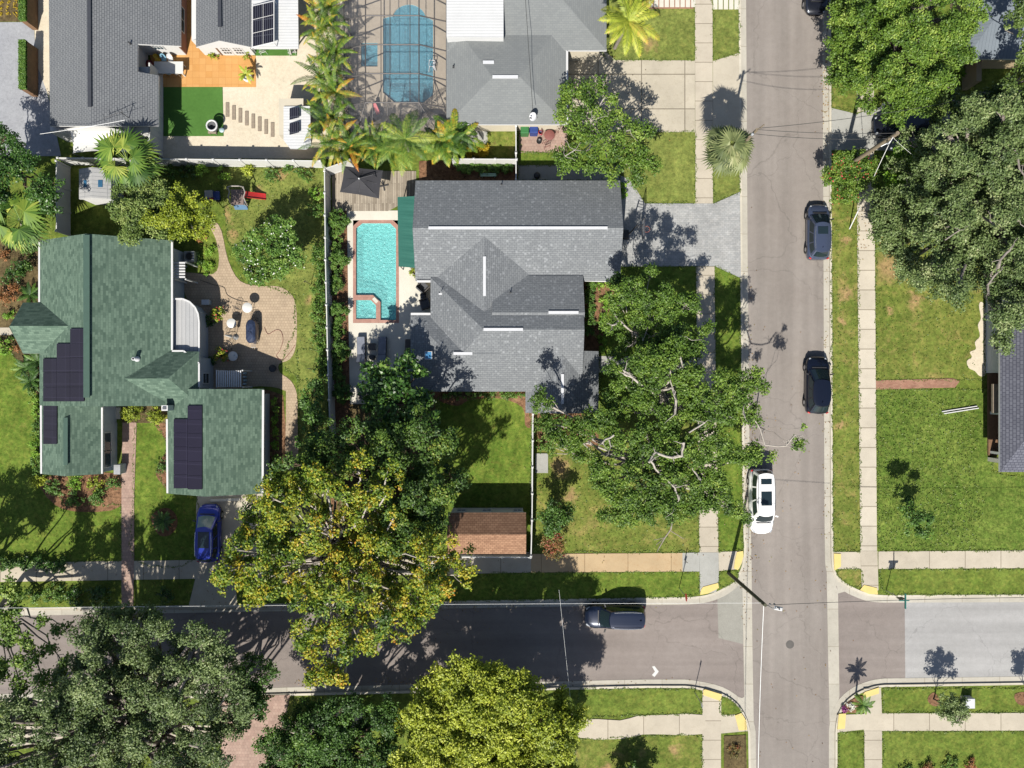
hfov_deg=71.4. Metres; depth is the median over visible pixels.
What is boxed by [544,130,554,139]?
garden table
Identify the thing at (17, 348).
shrub
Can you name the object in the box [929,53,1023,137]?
shade tree
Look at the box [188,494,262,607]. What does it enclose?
driveway
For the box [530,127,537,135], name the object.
wheelie bin
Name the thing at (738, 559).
ramp marking
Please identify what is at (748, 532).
gutter
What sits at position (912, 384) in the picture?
path
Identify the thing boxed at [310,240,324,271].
shrub
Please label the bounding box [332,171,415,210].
wood deck
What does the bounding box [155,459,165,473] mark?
shrub
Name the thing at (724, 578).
lawn
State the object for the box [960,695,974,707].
utility box
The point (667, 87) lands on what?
driveway
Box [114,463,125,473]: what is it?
meter box
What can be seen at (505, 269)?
house
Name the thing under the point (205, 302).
storage box
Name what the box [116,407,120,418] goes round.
doormat
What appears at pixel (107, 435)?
window
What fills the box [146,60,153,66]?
round pouf
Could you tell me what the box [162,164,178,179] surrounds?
shrub
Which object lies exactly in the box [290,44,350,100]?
areca palm
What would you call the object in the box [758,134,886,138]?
overhead wire
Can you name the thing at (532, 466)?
fence
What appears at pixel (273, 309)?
paver patio
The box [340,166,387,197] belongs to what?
parasol
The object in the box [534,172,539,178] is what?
drum bin
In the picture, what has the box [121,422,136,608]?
path
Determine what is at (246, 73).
potted palm
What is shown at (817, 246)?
parked car
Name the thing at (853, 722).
sidewalk
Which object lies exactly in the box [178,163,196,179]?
shrub
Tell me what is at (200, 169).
shrub
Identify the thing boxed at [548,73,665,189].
shade tree
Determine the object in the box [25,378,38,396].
shrub
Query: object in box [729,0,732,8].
stepping slab
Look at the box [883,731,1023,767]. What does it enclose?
lawn
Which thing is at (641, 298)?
oak tree
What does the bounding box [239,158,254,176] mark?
shrub
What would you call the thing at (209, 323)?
shrub
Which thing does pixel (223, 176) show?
shrub
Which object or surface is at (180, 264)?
pergola
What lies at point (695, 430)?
grass
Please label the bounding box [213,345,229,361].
potted plant
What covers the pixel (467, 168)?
hedge shrub
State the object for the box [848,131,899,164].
utility pole
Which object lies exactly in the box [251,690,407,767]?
shade tree
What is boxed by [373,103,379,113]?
towel
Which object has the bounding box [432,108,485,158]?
areca palm
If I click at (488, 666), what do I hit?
shade tree
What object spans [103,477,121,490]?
shrub
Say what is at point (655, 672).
road marking
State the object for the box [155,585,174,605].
shrub
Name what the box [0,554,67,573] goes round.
hedge
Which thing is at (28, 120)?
gravel drive
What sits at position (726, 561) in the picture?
sidewalk
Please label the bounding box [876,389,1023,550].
lawn
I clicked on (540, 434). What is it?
planting bed
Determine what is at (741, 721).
ramp marking
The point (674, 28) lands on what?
lawn
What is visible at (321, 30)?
areca palm
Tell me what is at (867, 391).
sidewalk
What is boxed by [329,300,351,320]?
topiary
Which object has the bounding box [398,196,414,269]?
awning
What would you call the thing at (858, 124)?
driveway
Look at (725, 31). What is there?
lawn
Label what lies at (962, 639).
road
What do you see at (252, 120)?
stepping board
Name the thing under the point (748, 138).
utility pole
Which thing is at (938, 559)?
sidewalk
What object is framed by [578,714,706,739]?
sidewalk
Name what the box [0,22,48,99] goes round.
gravel drive
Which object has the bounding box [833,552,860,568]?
sidewalk
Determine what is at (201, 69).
tile patio
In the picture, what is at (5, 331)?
path
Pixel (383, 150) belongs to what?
areca palm
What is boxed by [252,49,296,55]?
artificial turf
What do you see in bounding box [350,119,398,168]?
areca palm
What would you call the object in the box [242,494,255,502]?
shrub
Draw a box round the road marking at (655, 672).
[652,666,658,676]
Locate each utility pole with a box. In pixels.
[745,124,764,142]
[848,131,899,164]
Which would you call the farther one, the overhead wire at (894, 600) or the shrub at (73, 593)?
the shrub at (73, 593)
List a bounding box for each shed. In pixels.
[79,167,123,204]
[279,98,310,148]
[447,508,525,553]
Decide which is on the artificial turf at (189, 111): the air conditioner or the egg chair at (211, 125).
the egg chair at (211, 125)
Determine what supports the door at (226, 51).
in the house at (221, 27)
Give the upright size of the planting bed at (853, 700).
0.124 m
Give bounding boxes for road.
[0,586,904,698]
[746,0,829,767]
[905,602,1023,677]
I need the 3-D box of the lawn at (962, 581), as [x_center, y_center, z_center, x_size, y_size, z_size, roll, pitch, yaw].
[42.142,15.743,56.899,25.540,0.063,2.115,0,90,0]
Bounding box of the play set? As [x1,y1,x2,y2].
[226,185,265,209]
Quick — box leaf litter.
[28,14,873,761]
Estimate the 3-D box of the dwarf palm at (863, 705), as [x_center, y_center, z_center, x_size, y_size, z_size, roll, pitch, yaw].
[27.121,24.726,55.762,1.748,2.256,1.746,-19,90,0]
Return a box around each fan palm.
[0,188,53,252]
[93,126,168,191]
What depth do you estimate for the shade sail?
54.66 m
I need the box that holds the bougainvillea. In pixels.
[819,146,883,204]
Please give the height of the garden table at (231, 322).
0.756 m
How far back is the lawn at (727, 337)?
56.87 m
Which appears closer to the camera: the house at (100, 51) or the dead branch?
the dead branch
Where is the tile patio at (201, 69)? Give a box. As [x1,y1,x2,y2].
[150,0,255,86]
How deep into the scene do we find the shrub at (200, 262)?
56.56 m
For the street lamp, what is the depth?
51.09 m
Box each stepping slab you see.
[659,0,663,6]
[680,0,684,6]
[713,0,716,8]
[718,0,722,8]
[724,0,727,8]
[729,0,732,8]
[734,0,738,8]
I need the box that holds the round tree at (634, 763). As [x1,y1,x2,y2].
[618,760,642,767]
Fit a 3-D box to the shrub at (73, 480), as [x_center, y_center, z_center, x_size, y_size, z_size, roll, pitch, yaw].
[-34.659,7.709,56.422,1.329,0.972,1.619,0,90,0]
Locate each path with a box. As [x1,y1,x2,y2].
[0,328,12,334]
[35,0,49,98]
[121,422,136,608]
[292,707,362,734]
[598,356,695,372]
[647,0,694,8]
[876,379,959,388]
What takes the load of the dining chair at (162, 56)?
on the tile patio at (201, 69)
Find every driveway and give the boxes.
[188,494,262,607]
[220,695,289,767]
[568,52,694,131]
[620,175,740,277]
[713,53,739,128]
[831,108,949,151]
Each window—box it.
[104,432,111,450]
[104,450,111,467]
[151,46,165,49]
[182,7,184,33]
[202,373,208,383]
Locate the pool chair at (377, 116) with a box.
[370,108,382,119]
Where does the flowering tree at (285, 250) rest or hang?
on the lawn at (302, 230)
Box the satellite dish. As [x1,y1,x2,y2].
[529,112,537,120]
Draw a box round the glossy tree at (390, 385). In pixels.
[355,348,443,438]
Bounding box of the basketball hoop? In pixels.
[623,218,649,239]
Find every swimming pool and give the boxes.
[353,220,398,322]
[383,5,432,101]
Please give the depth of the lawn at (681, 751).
56.87 m
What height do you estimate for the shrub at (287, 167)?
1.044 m
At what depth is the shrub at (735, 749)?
56.66 m
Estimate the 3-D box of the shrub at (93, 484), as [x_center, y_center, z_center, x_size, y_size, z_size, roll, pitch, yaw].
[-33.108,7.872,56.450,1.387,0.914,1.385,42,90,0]
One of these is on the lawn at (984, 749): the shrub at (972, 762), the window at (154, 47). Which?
the shrub at (972, 762)
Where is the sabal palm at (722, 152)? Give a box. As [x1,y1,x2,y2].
[702,125,755,177]
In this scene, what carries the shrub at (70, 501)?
on the planting bed at (112, 496)
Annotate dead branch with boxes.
[655,524,683,551]
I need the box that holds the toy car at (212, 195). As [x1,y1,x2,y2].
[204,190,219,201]
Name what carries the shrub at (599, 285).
on the ground at (90, 218)
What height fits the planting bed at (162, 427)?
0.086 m
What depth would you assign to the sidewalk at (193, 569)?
56.83 m
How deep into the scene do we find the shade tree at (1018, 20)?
50.31 m
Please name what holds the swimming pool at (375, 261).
in the pool deck at (396, 334)
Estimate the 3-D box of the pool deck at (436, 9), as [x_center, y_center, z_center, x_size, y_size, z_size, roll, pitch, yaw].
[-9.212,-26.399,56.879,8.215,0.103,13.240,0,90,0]
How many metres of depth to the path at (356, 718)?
56.83 m
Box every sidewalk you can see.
[0,556,530,581]
[5,725,219,745]
[531,553,681,571]
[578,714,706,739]
[682,552,698,571]
[695,0,712,203]
[696,267,717,551]
[699,552,718,592]
[702,690,720,767]
[718,551,742,570]
[721,714,747,732]
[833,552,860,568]
[837,714,863,732]
[857,0,873,111]
[857,150,876,550]
[860,551,877,594]
[863,687,881,713]
[864,713,1023,730]
[864,731,881,767]
[878,550,1023,568]
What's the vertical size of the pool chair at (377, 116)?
0.463 m
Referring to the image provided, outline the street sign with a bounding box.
[886,590,908,608]
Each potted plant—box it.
[207,52,219,59]
[209,306,226,322]
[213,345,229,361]
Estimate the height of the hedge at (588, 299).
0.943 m
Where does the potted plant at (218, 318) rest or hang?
on the ground at (90, 218)
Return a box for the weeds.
[226,170,986,549]
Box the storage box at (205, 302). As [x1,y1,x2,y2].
[201,300,210,304]
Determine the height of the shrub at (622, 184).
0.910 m
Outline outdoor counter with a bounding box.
[405,339,409,353]
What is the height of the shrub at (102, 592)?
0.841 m
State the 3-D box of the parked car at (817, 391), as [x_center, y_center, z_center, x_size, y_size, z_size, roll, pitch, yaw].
[24.160,0.095,56.148,2.198,1.696,4.530,1,90,0]
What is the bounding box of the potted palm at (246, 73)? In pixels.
[238,65,254,83]
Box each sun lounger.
[356,337,365,361]
[377,337,386,361]
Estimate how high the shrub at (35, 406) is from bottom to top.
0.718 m
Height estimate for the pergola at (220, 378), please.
2.080 m
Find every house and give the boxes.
[9,234,269,496]
[49,0,186,141]
[192,0,254,55]
[410,181,622,413]
[446,0,606,130]
[950,0,1023,89]
[985,292,1023,471]
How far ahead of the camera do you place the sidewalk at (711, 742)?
56.83 m
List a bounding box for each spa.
[356,297,377,318]
[361,43,376,66]
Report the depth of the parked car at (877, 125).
55.92 m
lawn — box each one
[0,350,120,561]
[134,423,195,560]
[220,168,326,376]
[274,350,327,552]
[288,699,318,720]
[431,398,530,551]
[442,572,698,600]
[534,413,698,551]
[575,735,701,767]
[578,689,701,716]
[600,267,696,412]
[606,0,693,59]
[616,132,694,203]
[713,0,738,60]
[713,134,739,202]
[715,267,742,551]
[719,571,737,586]
[721,697,740,714]
[832,57,856,113]
[832,193,859,550]
[837,569,860,586]
[838,731,863,767]
[875,190,983,379]
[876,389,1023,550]
[880,569,1023,593]
[882,688,1023,711]
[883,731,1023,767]
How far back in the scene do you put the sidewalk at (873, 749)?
56.82 m
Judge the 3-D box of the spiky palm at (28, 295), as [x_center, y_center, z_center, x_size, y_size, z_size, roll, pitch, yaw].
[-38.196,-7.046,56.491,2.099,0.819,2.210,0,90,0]
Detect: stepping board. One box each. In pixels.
[226,103,228,116]
[232,105,235,119]
[238,108,241,122]
[245,111,248,125]
[251,114,254,127]
[258,117,260,130]
[264,120,267,133]
[271,122,273,136]
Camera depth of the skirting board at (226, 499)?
56.65 m
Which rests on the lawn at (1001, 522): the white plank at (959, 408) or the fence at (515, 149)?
the white plank at (959, 408)
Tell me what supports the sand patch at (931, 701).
on the lawn at (986, 699)
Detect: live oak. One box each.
[0,600,255,767]
[821,0,991,130]
[862,87,1023,356]
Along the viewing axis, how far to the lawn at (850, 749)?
56.87 m
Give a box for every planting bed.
[0,0,20,21]
[0,236,42,394]
[40,472,120,511]
[121,406,166,422]
[151,508,177,535]
[155,423,165,487]
[265,390,285,488]
[331,210,349,519]
[337,404,438,529]
[419,160,517,180]
[430,392,531,427]
[534,413,599,449]
[583,281,614,350]
[724,735,746,767]
[842,696,863,712]
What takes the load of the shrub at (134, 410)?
on the planting bed at (144, 415)
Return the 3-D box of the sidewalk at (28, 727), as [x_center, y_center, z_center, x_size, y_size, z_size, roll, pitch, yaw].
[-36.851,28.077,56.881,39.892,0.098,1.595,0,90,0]
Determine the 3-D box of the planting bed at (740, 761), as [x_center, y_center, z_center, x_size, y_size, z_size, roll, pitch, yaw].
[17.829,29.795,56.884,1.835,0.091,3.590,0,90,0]
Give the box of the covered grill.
[246,320,258,347]
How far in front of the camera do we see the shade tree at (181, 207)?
52.49 m
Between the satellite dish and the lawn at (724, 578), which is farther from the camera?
the lawn at (724, 578)
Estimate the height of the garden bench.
0.465 m
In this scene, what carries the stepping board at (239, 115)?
on the shell yard at (276, 76)
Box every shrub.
[0,249,10,260]
[0,272,13,285]
[0,283,21,307]
[0,336,13,355]
[1,309,16,319]
[5,258,33,282]
[9,339,19,352]
[20,244,37,258]
[23,587,41,604]
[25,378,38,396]
[27,396,39,418]
[27,474,47,488]
[28,437,39,458]
[29,417,39,437]
[29,456,40,477]
[41,581,64,606]
[43,479,62,496]
[61,585,88,610]
[64,488,85,508]
[66,475,82,490]
[86,476,104,492]
[87,488,104,505]
[88,585,111,605]
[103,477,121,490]
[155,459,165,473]
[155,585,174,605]
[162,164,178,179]
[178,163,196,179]
[194,250,203,267]
[195,164,209,176]
[202,261,214,276]
[203,243,217,257]
[205,314,215,327]
[208,356,215,365]
[216,165,232,179]
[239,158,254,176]
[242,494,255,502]
[263,168,280,182]
[269,397,279,470]
[282,164,300,173]
[297,167,313,183]
[306,201,323,217]
[307,187,323,200]
[309,270,325,300]
[309,298,325,329]
[309,326,326,356]
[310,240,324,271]
[311,352,327,380]
[327,207,351,234]
[329,227,343,249]
[329,267,344,295]
[330,317,345,341]
[332,357,345,382]
[408,268,414,277]
[440,392,524,401]
[453,163,478,174]
[465,143,488,158]
[471,158,495,173]
[490,163,513,174]
[533,437,549,452]
[554,414,567,430]
[594,282,611,290]
[620,181,627,198]
[727,743,740,758]
[919,760,934,767]
[940,755,959,767]
[964,757,977,767]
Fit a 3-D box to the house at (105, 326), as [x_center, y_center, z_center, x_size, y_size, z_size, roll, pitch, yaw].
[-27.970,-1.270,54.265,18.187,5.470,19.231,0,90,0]
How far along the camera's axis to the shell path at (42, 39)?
56.86 m
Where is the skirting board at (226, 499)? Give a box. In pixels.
[210,498,240,501]
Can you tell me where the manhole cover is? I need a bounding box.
[786,640,793,648]
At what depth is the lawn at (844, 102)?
56.87 m
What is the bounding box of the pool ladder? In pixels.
[429,60,435,69]
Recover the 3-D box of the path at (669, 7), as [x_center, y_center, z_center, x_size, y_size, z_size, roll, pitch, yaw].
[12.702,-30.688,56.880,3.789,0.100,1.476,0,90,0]
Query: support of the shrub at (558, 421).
on the lawn at (574, 474)
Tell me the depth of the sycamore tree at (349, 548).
47.46 m
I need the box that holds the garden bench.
[480,173,495,177]
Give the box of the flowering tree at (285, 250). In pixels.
[229,214,308,286]
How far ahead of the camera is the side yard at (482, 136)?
56.83 m
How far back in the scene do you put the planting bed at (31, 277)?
56.85 m
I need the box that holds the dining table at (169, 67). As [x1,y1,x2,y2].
[154,62,185,76]
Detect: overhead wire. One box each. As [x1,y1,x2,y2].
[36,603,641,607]
[42,120,122,133]
[525,0,532,108]
[757,129,887,133]
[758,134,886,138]
[758,606,763,767]
[764,102,949,127]
[775,597,1023,604]
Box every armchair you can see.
[416,283,429,293]
[418,297,429,310]
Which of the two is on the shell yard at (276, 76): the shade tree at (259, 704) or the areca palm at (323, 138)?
the areca palm at (323, 138)
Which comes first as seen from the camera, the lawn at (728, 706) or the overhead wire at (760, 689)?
the overhead wire at (760, 689)
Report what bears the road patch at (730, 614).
on the road at (677, 642)
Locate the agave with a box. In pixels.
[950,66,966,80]
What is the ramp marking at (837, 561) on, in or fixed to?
on the sidewalk at (851, 560)
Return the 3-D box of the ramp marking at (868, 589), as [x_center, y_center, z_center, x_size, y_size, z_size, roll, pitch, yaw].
[28.489,16.432,56.857,1.478,0.147,0.609,13,90,0]
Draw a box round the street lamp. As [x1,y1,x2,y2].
[727,571,782,610]
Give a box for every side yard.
[449,131,517,158]
[460,131,487,143]
[518,152,619,164]
[518,165,619,180]
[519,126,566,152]
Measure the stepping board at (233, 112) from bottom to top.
0.125 m
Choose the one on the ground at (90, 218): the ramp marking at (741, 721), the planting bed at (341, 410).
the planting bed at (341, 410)
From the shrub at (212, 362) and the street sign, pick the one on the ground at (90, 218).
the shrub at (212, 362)
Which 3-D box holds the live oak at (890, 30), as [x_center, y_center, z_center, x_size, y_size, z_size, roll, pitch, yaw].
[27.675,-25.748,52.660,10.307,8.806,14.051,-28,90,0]
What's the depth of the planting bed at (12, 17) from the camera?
56.86 m
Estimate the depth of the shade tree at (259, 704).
50.81 m
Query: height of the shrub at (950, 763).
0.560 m
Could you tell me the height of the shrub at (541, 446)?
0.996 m
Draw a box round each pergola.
[174,262,197,283]
[216,370,251,387]
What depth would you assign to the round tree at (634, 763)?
55.37 m
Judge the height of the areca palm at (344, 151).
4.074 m
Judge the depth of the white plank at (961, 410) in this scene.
56.75 m
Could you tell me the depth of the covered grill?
55.87 m
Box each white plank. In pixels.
[942,405,976,411]
[944,407,978,413]
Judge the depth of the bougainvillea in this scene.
54.23 m
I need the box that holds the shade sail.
[68,127,135,157]
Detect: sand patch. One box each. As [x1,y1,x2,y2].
[928,692,939,705]
[967,302,985,375]
[1014,692,1023,705]
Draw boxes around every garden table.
[227,318,235,327]
[228,351,238,360]
[242,303,254,312]
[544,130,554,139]
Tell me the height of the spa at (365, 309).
1.095 m
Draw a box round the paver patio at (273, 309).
[184,223,298,470]
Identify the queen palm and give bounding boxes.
[375,110,439,175]
[599,0,659,57]
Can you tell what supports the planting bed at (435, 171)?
on the ground at (90, 218)
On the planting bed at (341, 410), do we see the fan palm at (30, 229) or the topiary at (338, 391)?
the topiary at (338, 391)
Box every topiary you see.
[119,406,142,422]
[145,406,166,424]
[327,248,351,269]
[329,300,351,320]
[331,339,351,361]
[331,381,353,404]
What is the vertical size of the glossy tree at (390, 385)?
7.016 m
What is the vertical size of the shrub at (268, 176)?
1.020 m
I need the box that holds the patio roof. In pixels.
[251,0,298,54]
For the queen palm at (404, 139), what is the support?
on the ground at (90, 218)
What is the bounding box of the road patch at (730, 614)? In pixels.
[717,585,742,643]
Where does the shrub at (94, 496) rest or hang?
on the planting bed at (112, 496)
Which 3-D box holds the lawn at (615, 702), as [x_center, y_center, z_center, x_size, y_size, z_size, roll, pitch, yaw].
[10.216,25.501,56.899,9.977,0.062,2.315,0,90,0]
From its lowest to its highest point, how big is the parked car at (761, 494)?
1.936 m
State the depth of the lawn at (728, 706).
56.84 m
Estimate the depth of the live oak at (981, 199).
48.27 m
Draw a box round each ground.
[0,12,743,608]
[0,688,748,767]
[831,0,1023,594]
[837,685,1023,766]
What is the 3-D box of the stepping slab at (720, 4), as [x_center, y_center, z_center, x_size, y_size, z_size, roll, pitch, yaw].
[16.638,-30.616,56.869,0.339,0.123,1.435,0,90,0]
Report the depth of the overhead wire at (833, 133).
48.74 m
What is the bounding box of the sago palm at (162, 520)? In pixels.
[152,511,174,532]
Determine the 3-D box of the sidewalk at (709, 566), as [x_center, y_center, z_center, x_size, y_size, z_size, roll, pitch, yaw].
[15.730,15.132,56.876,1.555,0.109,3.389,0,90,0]
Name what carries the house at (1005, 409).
on the ground at (989, 76)
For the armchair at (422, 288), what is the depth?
56.41 m
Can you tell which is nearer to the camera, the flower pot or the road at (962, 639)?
the flower pot
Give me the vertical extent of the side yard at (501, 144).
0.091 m
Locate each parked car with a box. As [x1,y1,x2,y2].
[192,503,222,562]
[584,602,645,631]
[746,468,777,533]
[801,0,827,15]
[802,357,833,413]
[804,205,833,259]
[871,112,934,139]
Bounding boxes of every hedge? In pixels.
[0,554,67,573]
[17,39,37,96]
[18,0,37,29]
[584,282,596,336]
[595,297,608,352]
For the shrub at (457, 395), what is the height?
0.588 m
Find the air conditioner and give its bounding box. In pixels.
[184,251,197,262]
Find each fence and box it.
[55,159,70,235]
[56,156,325,167]
[148,63,162,156]
[323,158,355,175]
[323,170,335,443]
[444,551,531,558]
[451,157,517,166]
[515,125,516,180]
[530,413,533,556]
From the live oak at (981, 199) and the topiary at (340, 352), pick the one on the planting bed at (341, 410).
the topiary at (340, 352)
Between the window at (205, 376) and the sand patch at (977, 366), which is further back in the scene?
the sand patch at (977, 366)
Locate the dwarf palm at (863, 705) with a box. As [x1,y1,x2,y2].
[852,693,874,714]
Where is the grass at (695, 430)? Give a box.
[1,0,1023,767]
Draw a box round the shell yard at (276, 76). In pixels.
[159,0,344,158]
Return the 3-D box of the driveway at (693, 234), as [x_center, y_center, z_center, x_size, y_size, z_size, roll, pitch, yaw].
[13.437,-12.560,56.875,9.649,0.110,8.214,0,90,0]
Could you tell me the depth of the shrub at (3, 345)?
56.39 m
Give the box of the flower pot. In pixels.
[269,365,275,371]
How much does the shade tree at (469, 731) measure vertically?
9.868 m
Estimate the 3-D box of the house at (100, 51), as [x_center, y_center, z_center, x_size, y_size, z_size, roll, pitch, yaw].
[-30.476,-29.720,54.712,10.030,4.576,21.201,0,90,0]
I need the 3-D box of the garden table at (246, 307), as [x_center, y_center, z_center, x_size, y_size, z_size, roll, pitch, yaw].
[-20.756,-5.987,56.357,0.800,1.055,0.800,0,90,0]
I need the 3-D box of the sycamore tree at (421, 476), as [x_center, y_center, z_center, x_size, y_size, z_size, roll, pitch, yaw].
[-8.540,5.653,52.049,12.839,9.974,10.027,39,90,0]
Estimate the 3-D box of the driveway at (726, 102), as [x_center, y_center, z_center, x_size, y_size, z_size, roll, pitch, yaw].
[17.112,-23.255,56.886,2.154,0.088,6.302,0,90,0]
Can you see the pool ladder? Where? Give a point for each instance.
(433, 66)
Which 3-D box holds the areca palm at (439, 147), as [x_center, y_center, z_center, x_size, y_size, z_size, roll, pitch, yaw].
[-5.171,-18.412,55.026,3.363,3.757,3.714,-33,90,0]
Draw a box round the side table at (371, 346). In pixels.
[368,343,375,349]
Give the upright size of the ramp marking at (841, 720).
0.147 m
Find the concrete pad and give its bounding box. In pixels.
[535,453,547,472]
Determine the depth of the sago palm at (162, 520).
56.30 m
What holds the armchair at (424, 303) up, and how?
on the pool deck at (396, 334)
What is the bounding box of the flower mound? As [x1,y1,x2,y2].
[846,702,855,711]
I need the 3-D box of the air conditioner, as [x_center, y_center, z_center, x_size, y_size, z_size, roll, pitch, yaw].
[-25.426,-10.059,56.465,0.820,0.780,0.820,0,90,0]
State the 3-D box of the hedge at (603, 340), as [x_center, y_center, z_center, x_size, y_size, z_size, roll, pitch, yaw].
[7.186,-4.717,56.602,1.041,0.616,4.540,3,90,0]
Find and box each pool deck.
[345,0,445,134]
[347,211,429,403]
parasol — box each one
[225,334,238,339]
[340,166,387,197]
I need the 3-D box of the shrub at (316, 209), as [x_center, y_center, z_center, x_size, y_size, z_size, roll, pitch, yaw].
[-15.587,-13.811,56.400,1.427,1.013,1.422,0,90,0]
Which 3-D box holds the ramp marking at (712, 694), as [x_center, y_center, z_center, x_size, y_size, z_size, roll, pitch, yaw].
[15.951,24.785,56.857,1.551,0.147,0.530,17,90,0]
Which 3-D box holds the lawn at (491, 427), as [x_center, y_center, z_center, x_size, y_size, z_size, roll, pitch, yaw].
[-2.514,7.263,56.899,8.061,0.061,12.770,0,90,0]
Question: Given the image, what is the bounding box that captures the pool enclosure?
[343,0,445,145]
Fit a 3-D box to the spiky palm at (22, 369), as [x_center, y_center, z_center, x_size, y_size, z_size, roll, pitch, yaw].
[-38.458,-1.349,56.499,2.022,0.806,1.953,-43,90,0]
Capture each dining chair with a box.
[153,53,160,61]
[160,53,166,60]
[166,53,175,61]
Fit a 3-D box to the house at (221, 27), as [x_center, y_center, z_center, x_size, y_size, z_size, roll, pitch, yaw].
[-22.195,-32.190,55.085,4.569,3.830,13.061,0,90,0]
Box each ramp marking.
[700,583,718,594]
[703,689,721,700]
[734,551,742,569]
[735,713,746,729]
[834,553,840,570]
[837,713,845,729]
[860,585,877,593]
[863,687,878,696]
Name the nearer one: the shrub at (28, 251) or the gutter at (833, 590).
the shrub at (28, 251)
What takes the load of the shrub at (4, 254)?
on the planting bed at (31, 277)
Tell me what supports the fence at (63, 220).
on the ground at (90, 218)
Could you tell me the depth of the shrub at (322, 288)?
56.22 m
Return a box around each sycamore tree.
[207,447,481,690]
[266,402,471,562]
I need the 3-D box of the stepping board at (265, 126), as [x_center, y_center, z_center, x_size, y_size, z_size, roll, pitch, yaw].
[-19.616,-20.511,56.867,0.271,0.126,1.136,0,90,0]
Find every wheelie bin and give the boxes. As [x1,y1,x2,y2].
[520,127,528,136]
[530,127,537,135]
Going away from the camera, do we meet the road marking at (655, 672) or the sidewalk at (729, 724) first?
the sidewalk at (729, 724)
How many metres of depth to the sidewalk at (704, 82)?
56.83 m
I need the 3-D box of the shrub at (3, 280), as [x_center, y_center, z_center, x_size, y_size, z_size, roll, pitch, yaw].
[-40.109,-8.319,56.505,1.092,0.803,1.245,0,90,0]
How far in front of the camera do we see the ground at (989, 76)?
56.88 m
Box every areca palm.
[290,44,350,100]
[296,0,350,54]
[297,113,355,170]
[300,0,350,32]
[300,92,354,140]
[305,64,361,115]
[306,27,356,77]
[320,117,372,173]
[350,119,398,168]
[359,123,412,174]
[414,117,471,167]
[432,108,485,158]
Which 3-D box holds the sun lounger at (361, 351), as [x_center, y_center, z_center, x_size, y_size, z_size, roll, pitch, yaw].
[-11.964,-2.752,56.440,0.680,0.780,2.000,-1,90,0]
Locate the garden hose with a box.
[264,327,294,359]
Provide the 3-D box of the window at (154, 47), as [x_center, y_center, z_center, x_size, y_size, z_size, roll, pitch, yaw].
[-27.560,-26.212,55.400,0.870,0.970,0.060,0,90,0]
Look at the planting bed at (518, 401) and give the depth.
56.84 m
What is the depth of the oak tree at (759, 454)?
48.81 m
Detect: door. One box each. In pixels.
[219,48,234,54]
[231,48,245,54]
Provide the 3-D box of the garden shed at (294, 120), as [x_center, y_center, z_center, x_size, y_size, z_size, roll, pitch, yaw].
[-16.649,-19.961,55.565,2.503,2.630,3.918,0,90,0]
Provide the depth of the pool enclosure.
53.49 m
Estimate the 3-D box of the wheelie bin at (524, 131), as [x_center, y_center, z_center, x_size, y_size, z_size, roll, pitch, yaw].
[0.998,-20.072,56.350,0.680,1.060,0.832,0,90,0]
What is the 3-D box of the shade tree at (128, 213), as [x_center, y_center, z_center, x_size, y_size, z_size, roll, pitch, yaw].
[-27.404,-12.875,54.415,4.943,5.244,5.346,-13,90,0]
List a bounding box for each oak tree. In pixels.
[527,384,764,528]
[598,262,716,362]
[599,332,802,450]
[743,423,808,466]
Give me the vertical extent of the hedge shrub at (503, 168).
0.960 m
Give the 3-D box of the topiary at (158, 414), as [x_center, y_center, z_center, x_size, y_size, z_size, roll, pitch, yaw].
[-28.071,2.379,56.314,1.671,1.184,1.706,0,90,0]
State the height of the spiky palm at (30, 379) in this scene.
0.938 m
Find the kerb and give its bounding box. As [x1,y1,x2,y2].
[2,0,1023,767]
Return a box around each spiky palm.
[10,354,38,381]
[15,367,38,390]
[17,282,37,302]
[22,354,38,372]
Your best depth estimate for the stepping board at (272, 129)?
56.80 m
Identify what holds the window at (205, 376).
in the house at (105, 326)
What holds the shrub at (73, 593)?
on the ground at (90, 218)
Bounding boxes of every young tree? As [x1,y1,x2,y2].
[534,497,576,539]
[539,532,567,561]
[882,141,916,187]
[896,492,935,541]
[933,691,970,727]
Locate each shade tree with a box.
[0,121,65,216]
[0,572,75,697]
[104,175,178,246]
[138,180,219,242]
[217,649,280,738]
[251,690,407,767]
[294,375,337,490]
[386,653,592,767]
[440,649,516,693]
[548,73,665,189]
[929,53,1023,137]
[1001,0,1023,62]
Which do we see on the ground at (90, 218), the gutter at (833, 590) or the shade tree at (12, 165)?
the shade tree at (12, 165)
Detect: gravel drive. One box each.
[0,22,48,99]
[0,99,60,155]
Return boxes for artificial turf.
[163,87,223,135]
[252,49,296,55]
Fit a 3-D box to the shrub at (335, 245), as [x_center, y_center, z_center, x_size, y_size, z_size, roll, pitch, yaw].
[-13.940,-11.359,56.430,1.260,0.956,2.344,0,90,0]
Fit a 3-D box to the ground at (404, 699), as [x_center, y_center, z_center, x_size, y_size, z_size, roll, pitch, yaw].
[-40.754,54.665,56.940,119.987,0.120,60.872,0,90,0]
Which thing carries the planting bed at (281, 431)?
on the ground at (90, 218)
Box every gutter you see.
[0,0,1023,767]
[739,560,849,721]
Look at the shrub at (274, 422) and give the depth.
56.35 m
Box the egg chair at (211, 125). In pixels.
[206,119,218,131]

